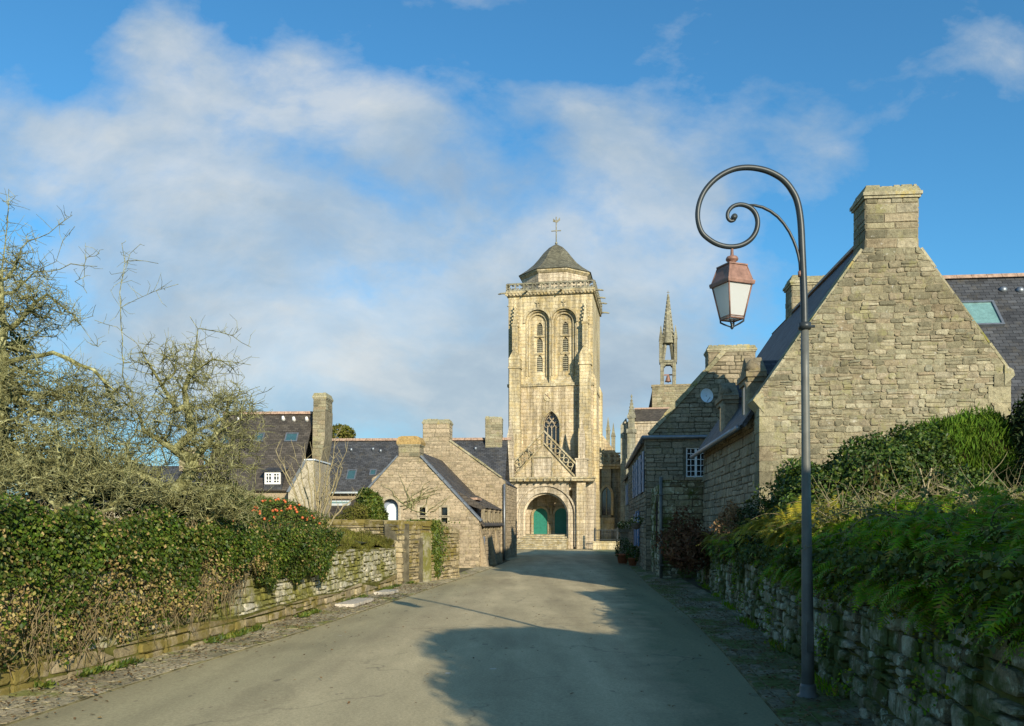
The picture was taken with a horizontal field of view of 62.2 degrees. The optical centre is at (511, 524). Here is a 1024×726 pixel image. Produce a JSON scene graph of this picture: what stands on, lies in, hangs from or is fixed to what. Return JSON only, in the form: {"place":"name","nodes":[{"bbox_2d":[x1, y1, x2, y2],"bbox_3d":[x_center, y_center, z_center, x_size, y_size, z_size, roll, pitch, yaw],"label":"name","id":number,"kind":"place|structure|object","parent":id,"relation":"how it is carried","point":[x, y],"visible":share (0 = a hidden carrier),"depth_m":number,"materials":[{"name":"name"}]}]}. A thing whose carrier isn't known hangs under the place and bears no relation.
{"place":"outdoors","nodes":[
{"label":"outdoors","id":0,"kind":"place"},
{"bbox_2d":[0,566,492,725],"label":"pavement","id":1,"kind":"structure","parent":0,"point":[19,709],"depth_m":10.34,"materials":[{"name":"stone"}]},
{"bbox_2d":[0,574,397,695],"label":"stone ledge","id":2,"kind":"object","parent":1,"relation":"on","point":[141,648],"visible":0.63,"depth_m":11.11,"materials":[{"name":"beige stone"}]},
{"bbox_2d":[33,580,416,689],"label":"weeds","id":3,"kind":"object","parent":1,"relation":"on","point":[111,667],"visible":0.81,"depth_m":11.88,"materials":[{"name":"green plant"}]},
{"bbox_2d":[335,598,373,606],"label":"paving slab","id":4,"kind":"structure","parent":1,"relation":"on","point":[355,602],"depth_m":17.67,"materials":[{"name":"grey stone"}]},
{"bbox_2d":[374,589,397,594],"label":"paving slab","id":5,"kind":"structure","parent":1,"relation":"on","point":[387,591],"depth_m":20.35,"materials":[{"name":"grey stone"}]},
{"bbox_2d":[332,423,355,437],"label":"shrub","id":6,"kind":"object","parent":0,"point":[346,431],"visible":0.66,"depth_m":55.37,"materials":[{"name":"green plant"}]},
{"bbox_2d":[7,549,784,725],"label":"road","id":7,"kind":"structure","parent":0,"point":[372,672],"depth_m":9.85,"materials":[{"name":"grey asphalt"}]},
{"bbox_2d":[0,571,873,725],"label":"leaf litter","id":8,"kind":"object","parent":7,"relation":"on","point":[670,591],"visible":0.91,"depth_m":11.10,"materials":[{"name":"brown plant"}]},
{"bbox_2d":[0,0,1023,499],"label":"sky","id":9,"kind":"structure","parent":0,"point":[354,188],"materials":[{"name":"blue"}]},
{"bbox_2d":[459,560,779,719],"bbox_3d":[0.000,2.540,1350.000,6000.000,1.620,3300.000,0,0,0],"label":"ground","id":10,"kind":"structure","parent":0,"point":[693,582],"depth_m":26.05,"materials":[{"name":"plant"}]},
{"bbox_2d":[28,447,207,524],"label":"house","id":11,"kind":"structure","parent":10,"relation":"on","point":[174,468],"depth_m":42.87,"materials":[{"name":"stone"}]},
{"bbox_2d":[0,547,396,661],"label":"garden wall","id":12,"kind":"structure","parent":10,"relation":"on","point":[351,566],"depth_m":13.48,"materials":[{"name":"stone"}]},
{"bbox_2d":[0,491,344,680],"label":"ivy hedge","id":13,"kind":"object","parent":12,"relation":"on","point":[39,543],"visible":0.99,"depth_m":9.86,"materials":[{"name":"green plant"}]},
{"bbox_2d":[335,526,394,554],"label":"moss","id":14,"kind":"object","parent":12,"relation":"on","point":[371,540],"visible":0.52,"depth_m":21.14,"materials":[{"name":"green plant"}]},
{"bbox_2d":[204,392,333,518],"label":"house","id":15,"kind":"structure","parent":10,"relation":"on","point":[307,428],"depth_m":45.02,"materials":[{"name":"stone"}]},
{"bbox_2d":[328,502,369,519],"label":"russet bush","id":16,"kind":"object","parent":10,"relation":"on","point":[358,512],"visible":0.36,"depth_m":28.56,"materials":[{"name":"green plant"}]},
{"bbox_2d":[355,487,388,519],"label":"ivy bush","id":17,"kind":"object","parent":10,"relation":"on","point":[370,499],"visible":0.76,"depth_m":29.73,"materials":[{"name":"green plant"}]},
{"bbox_2d":[326,519,459,583],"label":"garden wall","id":18,"kind":"structure","parent":10,"relation":"on","point":[412,544],"depth_m":24.41,"materials":[{"name":"brown stone"}]},
{"bbox_2d":[403,518,459,578],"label":"wall ivy","id":19,"kind":"object","parent":18,"relation":"attached to","point":[437,551],"depth_m":25.54,"materials":[{"name":"green plant"}]},
{"bbox_2d":[329,416,510,518],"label":"house","id":20,"kind":"structure","parent":10,"relation":"on","point":[365,461],"depth_m":50.47,"materials":[{"name":"stone"}]},
{"bbox_2d":[368,436,503,567],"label":"cottage","id":21,"kind":"structure","parent":10,"relation":"on","point":[412,480],"depth_m":33.81,"materials":[{"name":"stone"}]},
{"bbox_2d":[384,499,397,519],"bbox_3d":[-4.838,0.197,34.182,0.669,2.406,0.100,0,0,6],"label":"door","id":22,"kind":"structure","parent":21,"relation":"in","point":[391,505],"depth_m":34.13,"materials":[{"name":"white paint"}]},
{"bbox_2d":[417,505,427,517],"bbox_3d":[-3.546,-0.501,33.839,0.417,0.502,0.190,0,0,6],"label":"window","id":23,"kind":"structure","parent":21,"relation":"in","point":[425,509],"depth_m":33.76,"materials":[{"name":"beige glass"}]},
{"bbox_2d":[417,515,427,519],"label":"window","id":24,"kind":"structure","parent":21,"relation":"in","point":[418,517],"depth_m":33.76,"materials":[{"name":"beige stone"}]},
{"bbox_2d":[439,505,449,517],"bbox_3d":[-2.671,-0.499,33.747,0.427,0.502,0.190,0,0,6],"label":"window","id":25,"kind":"structure","parent":21,"relation":"in","point":[445,511],"depth_m":33.67,"materials":[{"name":"beige glass"}]},
{"bbox_2d":[439,515,449,522],"bbox_3d":[-2.671,-0.087,33.747,0.427,0.514,0.190,0,0,6],"label":"window","id":26,"kind":"structure","parent":21,"relation":"in","point":[447,519],"depth_m":33.67,"materials":[{"name":"beige stone"}]},
{"bbox_2d":[371,419,516,559],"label":"house","id":27,"kind":"structure","parent":10,"relation":"on","point":[477,477],"depth_m":41.58,"materials":[{"name":"stone"}]},
{"bbox_2d":[498,217,620,548],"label":"church","id":28,"kind":"structure","parent":10,"relation":"on","point":[564,467],"depth_m":83.12,"materials":[{"name":"beige stone"}]},
{"bbox_2d":[537,323,542,335],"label":"louvre window","id":29,"kind":"structure","parent":28,"relation":"in","point":[539,327],"depth_m":84.17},
{"bbox_2d":[537,338,542,352],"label":"louvre window","id":30,"kind":"structure","parent":28,"relation":"in","point":[539,342],"depth_m":84.15,"materials":[{"name":"grey wood"}]},
{"bbox_2d":[537,356,542,371],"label":"louvre window","id":31,"kind":"structure","parent":28,"relation":"in","point":[539,361],"depth_m":84.15,"materials":[{"name":"grey wood"}]},
{"bbox_2d":[531,506,549,533],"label":"door","id":32,"kind":"structure","parent":28,"relation":"in","point":[540,520],"depth_m":83.25,"materials":[{"name":"green paint"}]},
{"bbox_2d":[543,412,558,454],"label":"window","id":33,"kind":"structure","parent":28,"relation":"in","point":[551,423],"depth_m":83.78,"materials":[{"name":"beige glass"}]},
{"bbox_2d":[552,506,566,533],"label":"door","id":34,"kind":"structure","parent":28,"relation":"in","point":[559,520],"depth_m":82.92,"materials":[{"name":"green paint"}]},
{"bbox_2d":[563,322,567,333],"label":"louvre window","id":35,"kind":"structure","parent":28,"relation":"in","point":[565,327],"depth_m":83.74,"materials":[{"name":"grey wood"}]},
{"bbox_2d":[563,337,567,351],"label":"louvre window","id":36,"kind":"structure","parent":28,"relation":"in","point":[565,341],"depth_m":83.70,"materials":[{"name":"grey wood"}]},
{"bbox_2d":[563,355,567,370],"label":"louvre window","id":37,"kind":"structure","parent":28,"relation":"in","point":[565,359],"depth_m":83.72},
{"bbox_2d":[600,484,613,515],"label":"window","id":38,"kind":"structure","parent":28,"relation":"in","point":[607,496],"depth_m":84.95,"materials":[{"name":"grey glass"}]},
{"bbox_2d":[593,528,618,549],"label":"iron fence","id":39,"kind":"object","parent":10,"relation":"on","point":[603,545],"visible":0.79,"depth_m":76.72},
{"bbox_2d":[622,473,628,528],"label":"house","id":40,"kind":"structure","parent":10,"relation":"on","point":[625,479],"depth_m":53.24,"materials":[{"name":"grey stone"}]},
{"bbox_2d":[626,484,627,504],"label":"window","id":41,"kind":"structure","parent":40,"relation":"in","point":[627,484],"depth_m":51.86,"materials":[{"name":"grey glass"}]},
{"bbox_2d":[621,394,669,528],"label":"chapel","id":42,"kind":"structure","parent":10,"relation":"on","point":[639,424],"depth_m":80.97,"materials":[{"name":"brown stone"}]},
{"bbox_2d":[649,292,690,406],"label":"bell tower","id":43,"kind":"structure","parent":42,"relation":"on","point":[665,395],"depth_m":92.72,"materials":[{"name":"stone"}]},
{"bbox_2d":[650,475,703,579],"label":"garden wall","id":44,"kind":"structure","parent":10,"relation":"on","point":[670,494],"depth_m":26.53,"materials":[{"name":"stone"}]},
{"bbox_2d":[625,344,756,570],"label":"house","id":45,"kind":"structure","parent":10,"relation":"on","point":[671,442],"depth_m":30.98,"materials":[{"name":"grey stone"}]},
{"bbox_2d":[632,462,635,497],"bbox_3d":[5.513,-1.946,38.124,0.120,1.491,2.340,0,0,5],"label":"window","id":46,"kind":"structure","parent":45,"relation":"in","point":[634,467],"depth_m":38.61,"materials":[{"name":"white glass"}]},
{"bbox_2d":[627,511,644,528],"bbox_3d":[4.544,-0.139,31.229,0.662,0.672,0.563,0,0,34],"label":"hanging basket","id":47,"kind":"object","parent":45,"relation":"attached to","point":[635,525],"visible":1,"depth_m":31.12,"materials":[{"name":"green wood"}]},
{"bbox_2d":[635,511,639,545],"bbox_3d":[5.280,0.175,35.735,0.120,1.450,2.340,0,0,5],"label":"window","id":48,"kind":"structure","parent":45,"relation":"in","point":[637,542],"depth_m":35.04,"materials":[{"name":"white paint"}]},
{"bbox_2d":[636,456,639,495],"bbox_3d":[5.180,-1.946,34.941,0.065,1.491,2.340,0,0,5],"label":"window","id":49,"kind":"structure","parent":45,"relation":"in","point":[637,461],"depth_m":35.54,"materials":[{"name":"white glass"}]},
{"bbox_2d":[639,451,644,493],"bbox_3d":[4.972,-1.946,32.399,0.120,1.491,2.240,0,0,5],"label":"window","id":50,"kind":"structure","parent":45,"relation":"in","point":[641,463],"depth_m":31.90,"materials":[{"name":"glass"}]},
{"bbox_2d":[682,441,703,477],"bbox_3d":[6.692,-2.293,30.961,0.992,1.420,0.340,0,0,5],"label":"window","id":51,"kind":"structure","parent":45,"relation":"in","point":[694,467],"depth_m":30.89,"materials":[{"name":"white paint"}]},
{"bbox_2d":[624,561,875,725],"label":"sidewalk","id":52,"kind":"structure","parent":10,"relation":"on","point":[770,701],"depth_m":10.49,"materials":[{"name":"stone"}]},
{"bbox_2d":[613,537,633,563],"bbox_3d":[4.806,1.108,36.518,0.946,1.154,0.799,0,0,0],"label":"flower pot","id":53,"kind":"object","parent":52,"relation":"on","point":[621,558],"visible":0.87,"depth_m":36.32,"materials":[{"name":"ceramic"}]},
{"bbox_2d":[616,521,631,552],"bbox_3d":[5.290,0.765,39.989,0.780,1.923,0.719,0,0,0],"label":"planter","id":54,"kind":"object","parent":52,"relation":"on","point":[624,533],"visible":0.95,"depth_m":39.82,"materials":[{"name":"grey stone"}]},
{"bbox_2d":[625,545,639,565],"bbox_3d":[4.903,1.239,34.525,0.659,0.882,0.680,0,0,0],"label":"flower pot","id":55,"kind":"object","parent":52,"relation":"on","point":[632,560],"visible":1,"depth_m":34.36,"materials":[{"name":"ceramic"}]},
{"bbox_2d":[695,579,839,696],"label":"grass tufts","id":56,"kind":"object","parent":52,"relation":"on","point":[727,604],"visible":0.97,"depth_m":11.79,"materials":[{"name":"green plant"}]},
{"bbox_2d":[695,164,818,698],"bbox_3d":[2.409,-0.844,8.360,1.215,5.388,0.411,0,0,0],"label":"street lamp","id":57,"kind":"object","parent":10,"relation":"on","point":[732,283],"visible":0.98,"depth_m":8.33,"materials":[{"name":"metal"}]},
{"bbox_2d":[690,184,1014,533],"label":"house","id":58,"kind":"structure","parent":10,"relation":"on","point":[897,335],"depth_m":17.51,"materials":[{"name":"stone"}]},
{"bbox_2d":[697,547,1023,725],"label":"garden wall","id":59,"kind":"structure","parent":10,"relation":"on","point":[881,663],"depth_m":6.93,"materials":[{"name":"stone"}]},
{"bbox_2d":[703,538,795,566],"bbox_3d":[4.815,0.423,17.069,1.531,0.921,10.828,0,0,7],"label":"fern cover","id":60,"kind":"object","parent":59,"relation":"on","point":[755,563],"visible":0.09,"depth_m":17.25,"materials":[{"name":"green plant"}]},
{"bbox_2d":[753,457,818,511],"bbox_3d":[4.763,-0.508,14.287,1.284,1.288,1.783,0,0,0],"label":"shrub","id":61,"kind":"object","parent":59,"relation":"on","point":[776,481],"visible":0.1,"depth_m":14.36,"materials":[{"name":"green plant"}]},
{"bbox_2d":[731,490,850,549],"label":"golden ferns","id":62,"kind":"object","parent":59,"relation":"on","point":[779,534],"visible":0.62,"depth_m":11.78,"materials":[{"name":"plant"}]},
{"bbox_2d":[703,538,961,715],"bbox_3d":[3.959,0.980,13.528,0.179,1.398,21.091,0,0,8],"label":"wall moss","id":63,"kind":"object","parent":59,"relation":"attached to","point":[915,680],"depth_m":6.74,"materials":[{"name":"plant"}]},
{"bbox_2d":[696,450,1017,552],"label":"bramble leaves","id":64,"kind":"object","parent":59,"relation":"on","point":[912,511],"visible":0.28,"depth_m":7.58,"materials":[{"name":"green plant"}]},
{"bbox_2d":[761,421,1015,521],"bbox_3d":[5.826,-0.666,13.364,3.700,2.091,2.839,0,0,0],"label":"camellia bush","id":65,"kind":"object","parent":59,"relation":"on","point":[861,457],"visible":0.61,"depth_m":13.07,"materials":[{"name":"green plant"}]},
{"bbox_2d":[758,545,1023,669],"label":"fern fringe","id":66,"kind":"object","parent":59,"relation":"attached to","point":[926,605],"visible":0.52,"depth_m":5.87,"materials":[{"name":"green plant"}]},
{"bbox_2d":[778,475,1023,590],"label":"fern cover","id":67,"kind":"object","parent":59,"relation":"on","point":[910,527],"visible":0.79,"depth_m":6.54,"materials":[{"name":"green plant"}]},
{"bbox_2d":[942,273,1023,417],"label":"house","id":68,"kind":"structure","parent":10,"relation":"on","point":[993,304],"depth_m":22.73,"materials":[{"name":"stone"}]},
{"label":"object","id":69,"kind":"structure","parent":0,"visible":0},
{"bbox_2d":[0,312,137,514],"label":"evergreen shrub","id":70,"kind":"object","parent":69,"relation":"on","point":[16,338],"visible":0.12,"depth_m":12.27,"materials":[{"name":"green plant"}]},
{"bbox_2d":[0,189,160,514],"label":"apple tree","id":71,"kind":"object","parent":69,"relation":"on","point":[13,391],"visible":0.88,"depth_m":11.45,"materials":[{"name":"green plant"}]},
{"bbox_2d":[0,402,192,518],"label":"apple tree","id":72,"kind":"object","parent":69,"relation":"on","point":[51,498],"visible":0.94,"depth_m":10.78,"materials":[{"name":"green plant"}]},
{"bbox_2d":[38,240,278,525],"bbox_3d":[-5.089,-1.813,12.589,3.470,4.835,2.569,0,0,0],"label":"apple tree","id":73,"kind":"object","parent":69,"relation":"on","point":[185,456],"visible":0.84,"depth_m":12.35,"materials":[{"name":"green plant"}]},
{"bbox_2d":[77,457,272,532],"bbox_3d":[-5.415,-0.423,13.563,3.116,1.282,1.506,0,0,-17],"label":"evergreen shrub","id":74,"kind":"object","parent":69,"relation":"on","point":[185,513],"visible":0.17,"depth_m":13.43,"materials":[{"name":"green plant"}]},
{"bbox_2d":[178,476,264,565],"bbox_3d":[-4.075,-0.036,11.954,1.166,1.273,1.064,0,0,0],"label":"shrub","id":75,"kind":"object","parent":69,"relation":"on","point":[215,509],"visible":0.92,"depth_m":11.93,"materials":[{"name":"green plant"}]},
{"bbox_2d":[185,494,321,524],"bbox_3d":[-6.426,-0.098,20.769,2.811,1.432,4.748,0,0,-41],"label":"clipped bush","id":76,"kind":"object","parent":69,"relation":"on","point":[262,498],"visible":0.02,"depth_m":20.08,"materials":[{"name":"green plant"}]},
{"bbox_2d":[232,498,338,529],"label":"berry bush","id":77,"kind":"object","parent":69,"relation":"on","point":[288,510],"visible":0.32,"depth_m":17.58,"materials":[{"name":"green plant"}]},
{"bbox_2d":[274,426,364,527],"bbox_3d":[-5.141,-0.921,21.933,2.427,3.270,1.064,0,0,8],"label":"sapling","id":78,"kind":"object","parent":69,"relation":"on","point":[318,504],"visible":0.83,"depth_m":21.89,"materials":[{"name":"brown plant"}]},
{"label":"right garden","id":79,"kind":"structure","parent":0,"visible":0},
{"bbox_2d":[651,505,714,574],"bbox_3d":[4.859,0.409,23.191,1.406,1.924,2.562,0,0,-22],"label":"hydrangea","id":80,"kind":"object","parent":79,"relation":"on","point":[683,549],"visible":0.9,"depth_m":22.95,"materials":[{"name":"plant"}]},
{"bbox_2d":[701,529,740,556],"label":"golden ferns","id":81,"kind":"object","parent":79,"relation":"on","point":[705,540],"visible":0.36,"depth_m":20.66,"materials":[{"name":"green plant"}]},
{"bbox_2d":[710,501,745,560],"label":"hydrangea","id":82,"kind":"object","parent":79,"relation":"on","point":[729,513],"visible":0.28,"depth_m":18.82,"materials":[{"name":"beige plant"}]},
{"bbox_2d":[734,495,787,553],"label":"shrub","id":83,"kind":"object","parent":79,"relation":"on","point":[751,513],"visible":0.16,"depth_m":15.61,"materials":[{"name":"green plant"}]},
{"bbox_2d":[705,522,1023,657],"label":"wall creeper","id":84,"kind":"object","parent":79,"relation":"on","point":[869,558],"depth_m":5.72,"materials":[{"name":"green plant"}]},
{"bbox_2d":[794,450,1023,535],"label":"twig thicket","id":85,"kind":"object","parent":79,"relation":"on","point":[1020,494],"visible":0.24,"depth_m":10.15,"materials":[{"name":"brown plant"}]},
{"bbox_2d":[903,402,1020,487],"bbox_3d":[7.748,-0.988,15.052,3.056,2.413,2.384,0,0,0],"label":"juniper bush","id":86,"kind":"object","parent":79,"relation":"on","point":[979,438],"visible":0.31,"depth_m":14.43,"materials":[{"name":"green plant"}]},
{"bbox_2d":[1000,389,1023,500],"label":"conifer","id":87,"kind":"object","parent":79,"relation":"on","point":[1016,423],"visible":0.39,"depth_m":14.35,"materials":[{"name":"green plant"}]}
]}

